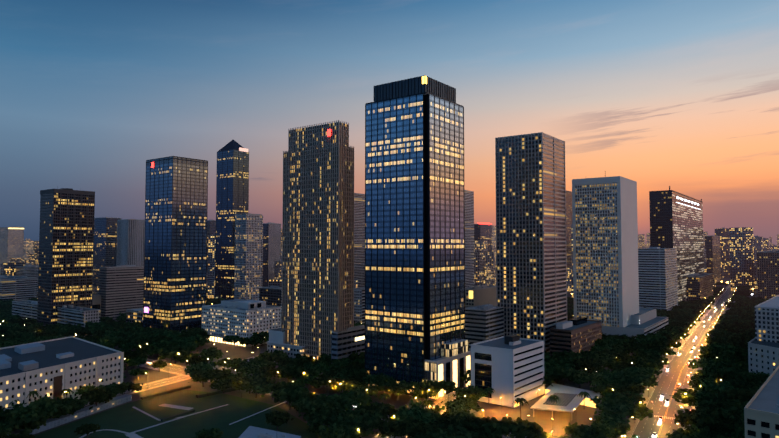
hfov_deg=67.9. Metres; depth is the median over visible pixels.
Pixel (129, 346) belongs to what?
tree
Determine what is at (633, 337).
tree
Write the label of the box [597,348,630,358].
tree
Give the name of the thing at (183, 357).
tree
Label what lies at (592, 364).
tree
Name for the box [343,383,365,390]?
tree
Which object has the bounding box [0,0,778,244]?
sky
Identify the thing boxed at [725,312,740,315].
tree
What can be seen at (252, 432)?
building roof
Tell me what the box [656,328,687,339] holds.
tree
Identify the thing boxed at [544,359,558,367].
tree
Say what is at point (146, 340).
tree
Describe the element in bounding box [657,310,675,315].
tree
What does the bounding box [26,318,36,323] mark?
tree
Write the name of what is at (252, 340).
tree
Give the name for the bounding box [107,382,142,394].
tree
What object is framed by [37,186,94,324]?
dark tower
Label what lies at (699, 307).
tree
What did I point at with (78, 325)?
tree
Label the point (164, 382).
side street
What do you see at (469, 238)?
skyscraper
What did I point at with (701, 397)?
tree
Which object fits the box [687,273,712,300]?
block
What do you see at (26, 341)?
tree
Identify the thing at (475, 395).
tree
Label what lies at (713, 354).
tree
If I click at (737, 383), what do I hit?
tree
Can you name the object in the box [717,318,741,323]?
tree
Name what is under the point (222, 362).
tree
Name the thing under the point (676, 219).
dark tower
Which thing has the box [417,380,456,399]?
tree
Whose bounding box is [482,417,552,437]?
tree
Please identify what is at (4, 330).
tree
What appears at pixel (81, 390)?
tree
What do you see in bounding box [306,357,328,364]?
tree
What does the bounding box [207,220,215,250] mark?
building
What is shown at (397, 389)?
tree
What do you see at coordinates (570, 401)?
pavilion canopy
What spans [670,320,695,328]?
tree
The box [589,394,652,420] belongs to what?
tree
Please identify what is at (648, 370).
tree
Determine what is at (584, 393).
palm
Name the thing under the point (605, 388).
tree
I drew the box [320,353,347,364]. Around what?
tree
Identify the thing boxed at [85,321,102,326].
tree
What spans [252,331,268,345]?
tree
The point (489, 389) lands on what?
palm
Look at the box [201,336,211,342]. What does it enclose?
tree
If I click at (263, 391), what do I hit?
tree
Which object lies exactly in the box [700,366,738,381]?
tree
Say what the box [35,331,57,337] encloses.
tree
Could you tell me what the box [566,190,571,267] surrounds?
skyscraper
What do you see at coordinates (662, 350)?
tree
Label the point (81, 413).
road
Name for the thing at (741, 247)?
skyline
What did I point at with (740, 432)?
tree
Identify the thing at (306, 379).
tree
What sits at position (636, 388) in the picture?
tree
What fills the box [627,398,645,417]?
tree
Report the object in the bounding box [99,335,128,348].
tree
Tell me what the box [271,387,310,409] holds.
tree
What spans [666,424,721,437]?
tree
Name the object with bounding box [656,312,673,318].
tree
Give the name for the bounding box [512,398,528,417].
palm
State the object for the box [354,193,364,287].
skyscraper
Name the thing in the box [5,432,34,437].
tree
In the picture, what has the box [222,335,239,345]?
tree
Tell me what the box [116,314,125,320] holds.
tree
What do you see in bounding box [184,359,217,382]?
tree
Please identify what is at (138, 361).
tree
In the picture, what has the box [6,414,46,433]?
tree
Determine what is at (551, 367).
tree
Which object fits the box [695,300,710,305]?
tree
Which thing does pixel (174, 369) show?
cross street
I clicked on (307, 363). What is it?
tree
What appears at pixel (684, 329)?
tree
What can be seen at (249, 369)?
tree
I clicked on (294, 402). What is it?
tree
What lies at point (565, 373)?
tree
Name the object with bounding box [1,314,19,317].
tree
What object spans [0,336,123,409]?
long white building
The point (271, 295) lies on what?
block
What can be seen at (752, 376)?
tree
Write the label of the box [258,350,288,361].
tree
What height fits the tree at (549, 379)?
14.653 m
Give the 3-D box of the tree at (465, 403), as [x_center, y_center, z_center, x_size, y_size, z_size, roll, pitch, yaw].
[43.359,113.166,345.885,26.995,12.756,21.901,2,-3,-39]
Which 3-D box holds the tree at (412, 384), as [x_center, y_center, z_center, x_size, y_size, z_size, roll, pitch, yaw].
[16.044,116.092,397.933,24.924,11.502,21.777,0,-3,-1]
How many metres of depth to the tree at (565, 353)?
488.45 m
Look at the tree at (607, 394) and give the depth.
356.33 m
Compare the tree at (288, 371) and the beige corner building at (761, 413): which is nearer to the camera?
the beige corner building at (761, 413)
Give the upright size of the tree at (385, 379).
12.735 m
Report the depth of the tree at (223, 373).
418.86 m
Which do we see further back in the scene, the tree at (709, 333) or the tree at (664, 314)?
the tree at (664, 314)
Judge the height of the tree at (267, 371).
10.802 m
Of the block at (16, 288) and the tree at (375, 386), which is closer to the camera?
the tree at (375, 386)
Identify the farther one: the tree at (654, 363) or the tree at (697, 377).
the tree at (654, 363)
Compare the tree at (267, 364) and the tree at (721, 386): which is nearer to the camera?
the tree at (721, 386)
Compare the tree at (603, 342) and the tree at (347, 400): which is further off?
the tree at (603, 342)
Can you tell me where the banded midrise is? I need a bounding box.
[99,265,143,320]
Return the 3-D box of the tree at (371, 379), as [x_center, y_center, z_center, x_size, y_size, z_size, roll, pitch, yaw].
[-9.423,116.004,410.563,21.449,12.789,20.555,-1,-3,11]
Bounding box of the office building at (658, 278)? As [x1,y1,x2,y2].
[638,247,677,310]
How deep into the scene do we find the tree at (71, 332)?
610.94 m
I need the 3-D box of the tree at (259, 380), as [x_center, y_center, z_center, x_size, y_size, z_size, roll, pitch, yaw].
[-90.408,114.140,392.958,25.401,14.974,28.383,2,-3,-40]
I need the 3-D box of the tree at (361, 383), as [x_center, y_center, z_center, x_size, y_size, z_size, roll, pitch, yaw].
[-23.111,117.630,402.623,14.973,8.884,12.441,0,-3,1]
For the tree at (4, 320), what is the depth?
719.52 m
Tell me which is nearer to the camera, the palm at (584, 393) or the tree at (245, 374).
the palm at (584, 393)
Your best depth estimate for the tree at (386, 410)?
322.12 m
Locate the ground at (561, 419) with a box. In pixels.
[3,278,757,437]
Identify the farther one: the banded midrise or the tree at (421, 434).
the banded midrise
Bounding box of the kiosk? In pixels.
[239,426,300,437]
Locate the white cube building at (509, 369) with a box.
[471,334,544,407]
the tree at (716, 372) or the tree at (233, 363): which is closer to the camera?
the tree at (716, 372)
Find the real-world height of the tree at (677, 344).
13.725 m
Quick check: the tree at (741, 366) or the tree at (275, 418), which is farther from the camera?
the tree at (741, 366)
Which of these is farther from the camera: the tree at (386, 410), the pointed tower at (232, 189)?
the pointed tower at (232, 189)
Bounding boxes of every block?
[0,275,36,300]
[15,265,38,278]
[259,286,281,312]
[354,287,364,322]
[465,283,496,307]
[465,302,503,350]
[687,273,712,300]
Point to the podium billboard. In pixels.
(96, 303)
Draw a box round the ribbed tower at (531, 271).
[495,132,566,351]
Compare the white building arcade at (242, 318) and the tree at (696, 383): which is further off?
the white building arcade at (242, 318)
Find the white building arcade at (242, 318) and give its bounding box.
[201,299,280,346]
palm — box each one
[26,390,39,398]
[60,389,73,396]
[334,385,346,391]
[378,393,389,402]
[421,400,434,408]
[484,387,494,404]
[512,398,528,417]
[547,395,560,402]
[577,391,590,409]
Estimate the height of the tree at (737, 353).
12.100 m
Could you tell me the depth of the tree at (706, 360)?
487.46 m
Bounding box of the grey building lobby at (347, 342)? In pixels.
[331,325,364,363]
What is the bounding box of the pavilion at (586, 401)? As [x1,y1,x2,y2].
[545,383,601,407]
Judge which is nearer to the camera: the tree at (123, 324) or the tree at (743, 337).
the tree at (743, 337)
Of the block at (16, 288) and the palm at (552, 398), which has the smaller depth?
the palm at (552, 398)
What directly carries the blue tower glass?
on the ground at (561, 419)
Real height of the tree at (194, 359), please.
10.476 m
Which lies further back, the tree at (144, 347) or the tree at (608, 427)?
the tree at (144, 347)
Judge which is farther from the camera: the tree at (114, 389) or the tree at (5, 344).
the tree at (5, 344)
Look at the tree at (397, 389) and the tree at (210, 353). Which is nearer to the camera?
the tree at (397, 389)
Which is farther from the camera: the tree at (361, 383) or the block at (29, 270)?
the block at (29, 270)
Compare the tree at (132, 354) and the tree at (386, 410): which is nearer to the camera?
the tree at (386, 410)
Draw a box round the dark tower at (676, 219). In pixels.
[649,186,703,301]
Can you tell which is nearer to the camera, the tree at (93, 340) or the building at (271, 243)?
the tree at (93, 340)
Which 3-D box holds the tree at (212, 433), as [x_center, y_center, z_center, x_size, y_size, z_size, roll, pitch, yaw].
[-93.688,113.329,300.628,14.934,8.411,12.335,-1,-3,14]
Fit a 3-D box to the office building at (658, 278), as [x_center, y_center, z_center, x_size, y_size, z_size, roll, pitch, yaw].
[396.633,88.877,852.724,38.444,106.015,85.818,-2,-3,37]
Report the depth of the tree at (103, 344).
529.84 m
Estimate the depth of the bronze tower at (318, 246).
489.43 m
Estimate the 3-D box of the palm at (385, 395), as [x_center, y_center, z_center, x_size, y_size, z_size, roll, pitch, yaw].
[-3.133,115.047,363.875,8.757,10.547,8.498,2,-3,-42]
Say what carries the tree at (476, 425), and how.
on the ground at (561, 419)
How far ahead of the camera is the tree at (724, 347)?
512.36 m
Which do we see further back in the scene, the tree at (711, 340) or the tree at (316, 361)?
the tree at (711, 340)
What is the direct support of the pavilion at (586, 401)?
on the ground at (561, 419)
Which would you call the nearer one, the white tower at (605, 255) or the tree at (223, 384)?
the tree at (223, 384)
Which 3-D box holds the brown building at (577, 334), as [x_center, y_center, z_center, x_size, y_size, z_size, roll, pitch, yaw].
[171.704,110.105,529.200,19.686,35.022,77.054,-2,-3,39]
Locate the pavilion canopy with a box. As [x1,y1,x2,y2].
[530,389,589,419]
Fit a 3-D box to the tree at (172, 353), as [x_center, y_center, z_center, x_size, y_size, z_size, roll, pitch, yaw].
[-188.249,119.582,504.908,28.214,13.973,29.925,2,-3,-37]
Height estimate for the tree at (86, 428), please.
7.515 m
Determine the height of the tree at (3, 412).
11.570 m
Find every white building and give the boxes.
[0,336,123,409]
[748,337,778,374]
[755,295,778,342]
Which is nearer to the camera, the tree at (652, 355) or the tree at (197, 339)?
the tree at (652, 355)
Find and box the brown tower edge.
[757,249,778,298]
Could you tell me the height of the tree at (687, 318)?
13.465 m
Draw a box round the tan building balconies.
[267,328,304,361]
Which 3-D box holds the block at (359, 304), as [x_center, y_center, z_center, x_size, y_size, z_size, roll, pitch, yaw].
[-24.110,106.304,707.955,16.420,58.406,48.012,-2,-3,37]
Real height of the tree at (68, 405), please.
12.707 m
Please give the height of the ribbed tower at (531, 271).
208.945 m
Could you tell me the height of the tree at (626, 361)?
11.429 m
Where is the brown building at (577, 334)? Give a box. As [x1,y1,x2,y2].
[550,317,601,355]
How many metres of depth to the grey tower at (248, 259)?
869.89 m
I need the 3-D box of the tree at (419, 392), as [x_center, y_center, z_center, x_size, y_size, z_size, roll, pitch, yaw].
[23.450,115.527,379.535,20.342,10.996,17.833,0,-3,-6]
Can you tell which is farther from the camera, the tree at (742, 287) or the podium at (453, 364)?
the tree at (742, 287)
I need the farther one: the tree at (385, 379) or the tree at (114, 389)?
the tree at (385, 379)
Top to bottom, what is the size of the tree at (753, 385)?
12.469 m
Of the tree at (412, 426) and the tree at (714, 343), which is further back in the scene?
the tree at (714, 343)
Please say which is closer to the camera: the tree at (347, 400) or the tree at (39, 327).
the tree at (347, 400)
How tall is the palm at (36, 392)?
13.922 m
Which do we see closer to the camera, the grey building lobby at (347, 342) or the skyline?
the grey building lobby at (347, 342)
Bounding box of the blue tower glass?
[143,156,207,331]
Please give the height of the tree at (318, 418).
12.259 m
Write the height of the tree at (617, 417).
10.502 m
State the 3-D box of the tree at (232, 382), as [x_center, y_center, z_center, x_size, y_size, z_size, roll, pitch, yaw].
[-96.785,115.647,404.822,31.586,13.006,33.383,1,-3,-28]
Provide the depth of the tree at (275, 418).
321.00 m
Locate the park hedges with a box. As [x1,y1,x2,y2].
[140,385,234,421]
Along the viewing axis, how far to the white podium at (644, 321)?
616.29 m
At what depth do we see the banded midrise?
761.18 m
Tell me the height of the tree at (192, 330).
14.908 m
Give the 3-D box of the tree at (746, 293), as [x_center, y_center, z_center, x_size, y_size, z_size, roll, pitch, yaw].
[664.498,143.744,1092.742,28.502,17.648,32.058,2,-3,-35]
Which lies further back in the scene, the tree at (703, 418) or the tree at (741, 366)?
the tree at (741, 366)
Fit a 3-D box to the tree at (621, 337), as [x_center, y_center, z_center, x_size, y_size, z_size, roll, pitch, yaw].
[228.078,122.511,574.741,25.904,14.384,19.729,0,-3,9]
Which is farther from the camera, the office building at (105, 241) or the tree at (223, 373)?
the office building at (105, 241)
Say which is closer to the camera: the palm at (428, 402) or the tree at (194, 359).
the palm at (428, 402)
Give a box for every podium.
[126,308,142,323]
[425,339,470,399]
[602,308,667,337]
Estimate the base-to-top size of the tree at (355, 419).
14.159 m
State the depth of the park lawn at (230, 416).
344.43 m
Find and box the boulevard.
[619,284,734,437]
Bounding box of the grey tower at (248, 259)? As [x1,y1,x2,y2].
[234,213,261,299]
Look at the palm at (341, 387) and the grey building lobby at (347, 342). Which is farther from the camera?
the grey building lobby at (347, 342)
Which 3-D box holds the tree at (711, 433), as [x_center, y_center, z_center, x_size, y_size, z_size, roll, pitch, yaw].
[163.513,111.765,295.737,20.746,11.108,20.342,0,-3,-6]
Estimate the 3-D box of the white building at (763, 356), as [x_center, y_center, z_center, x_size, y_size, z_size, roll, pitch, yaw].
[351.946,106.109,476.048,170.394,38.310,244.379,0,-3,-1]
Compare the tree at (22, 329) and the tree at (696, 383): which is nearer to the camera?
the tree at (696, 383)
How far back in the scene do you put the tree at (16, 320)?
688.63 m
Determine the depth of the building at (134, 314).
697.75 m
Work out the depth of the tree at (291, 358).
480.65 m
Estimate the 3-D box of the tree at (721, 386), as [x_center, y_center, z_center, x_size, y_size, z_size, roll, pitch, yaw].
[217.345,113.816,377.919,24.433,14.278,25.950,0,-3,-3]
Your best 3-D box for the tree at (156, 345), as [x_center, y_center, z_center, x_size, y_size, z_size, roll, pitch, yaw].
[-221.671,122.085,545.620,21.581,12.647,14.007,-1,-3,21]
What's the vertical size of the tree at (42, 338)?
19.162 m
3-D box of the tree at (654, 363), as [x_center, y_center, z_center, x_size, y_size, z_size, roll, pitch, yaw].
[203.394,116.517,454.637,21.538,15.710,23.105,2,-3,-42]
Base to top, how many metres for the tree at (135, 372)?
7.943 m
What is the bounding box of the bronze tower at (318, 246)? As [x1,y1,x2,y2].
[282,120,353,359]
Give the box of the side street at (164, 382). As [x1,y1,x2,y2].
[85,356,256,405]
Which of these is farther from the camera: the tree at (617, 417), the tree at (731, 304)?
the tree at (731, 304)
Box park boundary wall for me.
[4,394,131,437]
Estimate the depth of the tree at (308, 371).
429.26 m
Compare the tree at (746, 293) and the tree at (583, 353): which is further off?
the tree at (746, 293)
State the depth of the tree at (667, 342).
543.51 m
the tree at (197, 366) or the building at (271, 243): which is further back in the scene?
the building at (271, 243)
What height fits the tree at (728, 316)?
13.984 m
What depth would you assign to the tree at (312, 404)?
332.76 m
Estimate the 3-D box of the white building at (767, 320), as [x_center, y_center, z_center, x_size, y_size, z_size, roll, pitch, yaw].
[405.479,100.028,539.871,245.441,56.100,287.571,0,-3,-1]
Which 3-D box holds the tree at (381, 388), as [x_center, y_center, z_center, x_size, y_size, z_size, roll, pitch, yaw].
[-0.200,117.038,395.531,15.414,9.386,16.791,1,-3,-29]
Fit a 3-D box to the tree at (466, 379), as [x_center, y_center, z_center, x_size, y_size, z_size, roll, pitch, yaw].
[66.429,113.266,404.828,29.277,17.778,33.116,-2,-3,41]
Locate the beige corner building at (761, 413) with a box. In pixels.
[744,365,778,437]
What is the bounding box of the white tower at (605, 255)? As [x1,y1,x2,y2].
[572,176,638,326]
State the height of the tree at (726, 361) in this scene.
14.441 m
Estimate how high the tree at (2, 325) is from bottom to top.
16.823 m
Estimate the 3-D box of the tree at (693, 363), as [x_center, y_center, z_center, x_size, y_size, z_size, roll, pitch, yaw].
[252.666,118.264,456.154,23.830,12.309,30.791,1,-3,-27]
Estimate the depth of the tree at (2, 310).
803.65 m
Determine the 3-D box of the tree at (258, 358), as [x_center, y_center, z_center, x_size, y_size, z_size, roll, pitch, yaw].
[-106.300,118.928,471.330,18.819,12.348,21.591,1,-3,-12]
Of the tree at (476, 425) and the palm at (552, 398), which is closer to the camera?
the tree at (476, 425)
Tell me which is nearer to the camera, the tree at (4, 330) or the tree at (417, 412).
the tree at (417, 412)
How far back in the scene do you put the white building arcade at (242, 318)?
610.56 m
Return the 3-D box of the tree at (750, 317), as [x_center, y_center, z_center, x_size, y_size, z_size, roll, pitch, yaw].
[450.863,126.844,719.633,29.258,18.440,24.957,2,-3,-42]
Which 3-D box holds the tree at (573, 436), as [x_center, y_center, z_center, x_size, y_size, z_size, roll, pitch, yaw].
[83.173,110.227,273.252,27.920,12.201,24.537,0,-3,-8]
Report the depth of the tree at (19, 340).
552.55 m
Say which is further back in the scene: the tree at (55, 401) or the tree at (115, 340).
the tree at (115, 340)
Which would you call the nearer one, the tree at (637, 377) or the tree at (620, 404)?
the tree at (620, 404)
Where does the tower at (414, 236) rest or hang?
on the ground at (561, 419)
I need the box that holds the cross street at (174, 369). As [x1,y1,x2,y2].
[137,359,525,437]
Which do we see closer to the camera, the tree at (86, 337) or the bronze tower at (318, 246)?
the bronze tower at (318, 246)
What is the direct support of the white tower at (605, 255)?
on the ground at (561, 419)
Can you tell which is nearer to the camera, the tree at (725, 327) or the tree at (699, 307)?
the tree at (725, 327)
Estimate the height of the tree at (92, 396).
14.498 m
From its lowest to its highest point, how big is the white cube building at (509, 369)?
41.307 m
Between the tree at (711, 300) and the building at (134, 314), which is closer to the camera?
the building at (134, 314)
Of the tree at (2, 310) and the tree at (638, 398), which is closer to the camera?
the tree at (638, 398)
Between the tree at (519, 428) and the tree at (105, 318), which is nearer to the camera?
the tree at (519, 428)
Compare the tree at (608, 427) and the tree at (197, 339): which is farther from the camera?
the tree at (197, 339)
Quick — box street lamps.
[65,282,737,437]
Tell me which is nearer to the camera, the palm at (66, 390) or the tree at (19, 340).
the palm at (66, 390)
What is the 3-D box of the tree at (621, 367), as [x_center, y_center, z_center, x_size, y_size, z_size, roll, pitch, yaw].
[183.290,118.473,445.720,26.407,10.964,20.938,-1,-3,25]
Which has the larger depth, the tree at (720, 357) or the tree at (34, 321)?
the tree at (34, 321)
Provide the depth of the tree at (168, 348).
514.00 m
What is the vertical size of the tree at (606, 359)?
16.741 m
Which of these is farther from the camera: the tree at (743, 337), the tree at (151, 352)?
the tree at (743, 337)
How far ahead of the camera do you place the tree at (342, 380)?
408.30 m
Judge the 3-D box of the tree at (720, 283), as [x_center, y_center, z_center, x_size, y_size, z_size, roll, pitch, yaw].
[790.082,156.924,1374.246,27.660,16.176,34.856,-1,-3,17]
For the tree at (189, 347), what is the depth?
530.96 m
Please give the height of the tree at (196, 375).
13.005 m
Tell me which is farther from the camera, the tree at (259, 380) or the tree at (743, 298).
the tree at (743, 298)
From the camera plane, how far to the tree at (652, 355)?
474.09 m
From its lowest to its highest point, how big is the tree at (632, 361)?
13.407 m
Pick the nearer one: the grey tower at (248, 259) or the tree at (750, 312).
the tree at (750, 312)
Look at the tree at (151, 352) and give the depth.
526.51 m
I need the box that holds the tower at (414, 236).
[365,75,464,394]
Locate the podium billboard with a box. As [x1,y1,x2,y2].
[92,294,100,316]
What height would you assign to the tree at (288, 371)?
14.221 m
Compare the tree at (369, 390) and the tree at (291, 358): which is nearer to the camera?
the tree at (369, 390)
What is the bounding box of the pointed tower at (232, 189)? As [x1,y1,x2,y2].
[215,140,248,299]
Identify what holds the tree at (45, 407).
on the ground at (561, 419)
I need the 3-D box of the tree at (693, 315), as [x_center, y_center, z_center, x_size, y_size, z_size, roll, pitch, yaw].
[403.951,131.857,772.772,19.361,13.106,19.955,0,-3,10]
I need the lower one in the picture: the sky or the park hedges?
the park hedges
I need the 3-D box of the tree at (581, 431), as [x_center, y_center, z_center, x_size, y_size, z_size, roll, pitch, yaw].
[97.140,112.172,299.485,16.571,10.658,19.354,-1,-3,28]
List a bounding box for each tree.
[0,308,11,312]
[0,317,17,323]
[0,323,20,329]
[0,341,14,347]
[0,407,12,420]
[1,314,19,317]
[2,325,15,332]
[3,324,37,335]
[4,396,57,421]
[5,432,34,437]
[6,318,24,325]
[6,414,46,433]
[11,338,23,343]
[21,337,35,343]
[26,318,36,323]
[30,397,62,419]
[33,324,52,331]
[33,334,63,341]
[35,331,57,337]
[51,397,92,418]
[53,327,75,336]
[64,323,81,328]
[64,329,87,337]
[74,423,100,437]
[75,384,96,394]
[79,388,115,405]
[82,335,96,339]
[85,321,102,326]
[86,335,104,342]
[96,341,113,348]
[97,385,118,394]
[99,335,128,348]
[100,316,112,320]
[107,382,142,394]
[115,321,136,326]
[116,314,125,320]
[121,343,141,350]
[124,350,147,367]
[124,356,146,366]
[128,368,148,378]
[135,333,168,345]
[136,345,153,351]
[144,342,165,354]
[146,349,158,358]
[151,360,167,371]
[158,347,190,363]
[162,346,181,361]
[172,352,199,364]
[175,343,196,351]
[176,334,208,352]
[179,329,210,337]
[182,327,207,333]
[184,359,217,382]
[186,356,212,364]
[188,367,216,386]
[194,428,222,437]
[199,347,223,360]
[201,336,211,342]
[202,368,233,382]
[209,377,231,392]
[217,358,229,368]
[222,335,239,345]
[225,358,248,368]
[226,373,249,379]
[229,373,275,393]
[235,363,260,373]
[235,373,275,397]
[240,336,266,348]
[249,356,268,364]
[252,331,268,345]
[253,359,276,367]
[254,367,277,377]
[255,383,273,399]
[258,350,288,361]
[265,410,293,430]
[270,381,304,403]
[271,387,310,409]
[273,363,301,381]
[278,358,302,366]
[286,356,307,360]
[288,394,343,414]
[290,399,302,414]
[295,353,313,359]
[296,368,319,379]
[297,374,315,387]
[298,406,348,426]
[301,361,312,366]
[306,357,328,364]
[309,376,341,392]
[319,422,362,437]
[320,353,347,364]
[325,390,373,410]
[329,409,383,436]
[330,375,348,385]
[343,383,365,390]
[344,372,369,385]
[345,352,364,361]
[347,381,364,385]
[354,387,376,396]
[354,402,397,420]
[362,373,389,384]
[366,384,379,396]
[371,417,424,437]
[374,374,397,392]
[378,383,388,393]
[384,382,409,399]
[390,399,445,426]
[398,380,420,394]
[407,429,455,437]
[409,387,440,399]
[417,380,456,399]
[441,397,482,411]
[441,408,479,428]
[453,387,481,400]
[462,369,470,383]
[466,384,489,397]
[467,416,492,431]
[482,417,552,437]
[542,372,562,386]
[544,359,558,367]
[544,366,567,383]
[544,367,582,384]
[551,350,577,357]
[552,435,578,437]
[562,422,592,437]
[564,367,591,387]
[567,297,573,302]
[570,358,603,370]
[572,371,607,386]
[576,350,600,356]
[582,353,618,367]
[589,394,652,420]
[590,383,629,395]
[591,417,635,437]
[592,413,629,423]
[594,338,611,346]
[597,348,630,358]
[602,392,634,401]
[608,335,628,338]
[612,364,641,371]
[613,334,636,339]
[614,366,662,375]
[615,357,634,366]
[616,381,644,393]
[618,370,657,387]
[618,392,645,405]
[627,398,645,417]
[628,358,643,366]
[630,349,667,363]
[633,356,663,369]
[637,333,661,338]
[642,344,670,355]
[649,332,670,339]
[651,337,678,347]
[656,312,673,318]
[656,327,685,340]
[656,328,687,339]
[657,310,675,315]
[665,338,680,347]
[666,326,689,334]
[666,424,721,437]
[669,387,724,406]
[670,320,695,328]
[671,305,684,309]
[674,408,726,430]
[681,315,695,321]
[683,313,699,317]
[685,425,727,437]
[687,359,726,368]
[687,376,730,390]
[690,374,719,380]
[692,305,705,309]
[693,404,721,412]
[694,298,714,304]
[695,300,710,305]
[698,349,729,358]
[698,355,714,362]
[700,344,736,350]
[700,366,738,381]
[701,380,742,393]
[705,337,727,343]
[706,328,736,336]
[707,342,732,345]
[714,324,735,332]
[714,357,737,367]
[715,281,727,285]
[715,356,737,363]
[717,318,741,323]
[722,314,738,317]
[723,377,748,388]
[724,301,743,308]
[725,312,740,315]
[729,296,747,301]
[729,355,745,360]
[729,425,744,437]
[731,350,746,355]
[731,360,748,371]
[732,291,750,296]
[734,332,754,340]
[736,285,749,289]
[736,371,769,382]
[738,309,754,315]
[738,313,754,320]
[739,381,763,390]
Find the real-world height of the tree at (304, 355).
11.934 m
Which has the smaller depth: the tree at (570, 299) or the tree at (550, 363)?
the tree at (550, 363)
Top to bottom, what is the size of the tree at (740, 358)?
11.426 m
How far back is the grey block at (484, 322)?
512.40 m
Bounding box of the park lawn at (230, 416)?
[35,390,321,437]
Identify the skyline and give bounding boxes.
[0,224,778,297]
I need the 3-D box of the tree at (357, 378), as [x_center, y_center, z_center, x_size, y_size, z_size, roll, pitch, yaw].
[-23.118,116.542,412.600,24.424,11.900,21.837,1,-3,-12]
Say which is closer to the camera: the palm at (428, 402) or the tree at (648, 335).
the palm at (428, 402)
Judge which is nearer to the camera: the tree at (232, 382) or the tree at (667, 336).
the tree at (232, 382)
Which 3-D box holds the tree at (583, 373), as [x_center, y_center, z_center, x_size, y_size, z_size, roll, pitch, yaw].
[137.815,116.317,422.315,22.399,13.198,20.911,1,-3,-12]
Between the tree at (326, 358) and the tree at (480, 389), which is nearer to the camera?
the tree at (480, 389)
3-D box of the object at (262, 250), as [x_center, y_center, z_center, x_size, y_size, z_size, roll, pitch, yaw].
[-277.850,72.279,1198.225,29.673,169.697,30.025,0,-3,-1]
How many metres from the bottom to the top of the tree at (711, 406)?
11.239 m
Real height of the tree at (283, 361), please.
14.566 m
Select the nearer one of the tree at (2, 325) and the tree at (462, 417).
the tree at (462, 417)
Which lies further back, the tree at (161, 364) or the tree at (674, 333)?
the tree at (674, 333)
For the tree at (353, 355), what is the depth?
471.54 m
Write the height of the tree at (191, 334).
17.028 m
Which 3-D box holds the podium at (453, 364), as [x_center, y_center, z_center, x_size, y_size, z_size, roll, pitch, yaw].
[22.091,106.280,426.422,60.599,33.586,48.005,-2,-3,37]
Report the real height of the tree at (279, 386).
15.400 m
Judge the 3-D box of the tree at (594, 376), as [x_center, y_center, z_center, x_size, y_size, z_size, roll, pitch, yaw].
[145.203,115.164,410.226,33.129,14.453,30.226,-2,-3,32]
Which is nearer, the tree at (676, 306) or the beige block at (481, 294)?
the beige block at (481, 294)
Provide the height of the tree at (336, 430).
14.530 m
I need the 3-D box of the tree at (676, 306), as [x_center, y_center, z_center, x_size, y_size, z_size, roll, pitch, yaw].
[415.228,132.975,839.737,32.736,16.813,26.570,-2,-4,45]
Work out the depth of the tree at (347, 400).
344.88 m
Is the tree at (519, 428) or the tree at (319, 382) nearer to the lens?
the tree at (519, 428)
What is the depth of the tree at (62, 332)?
620.35 m
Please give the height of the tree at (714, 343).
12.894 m

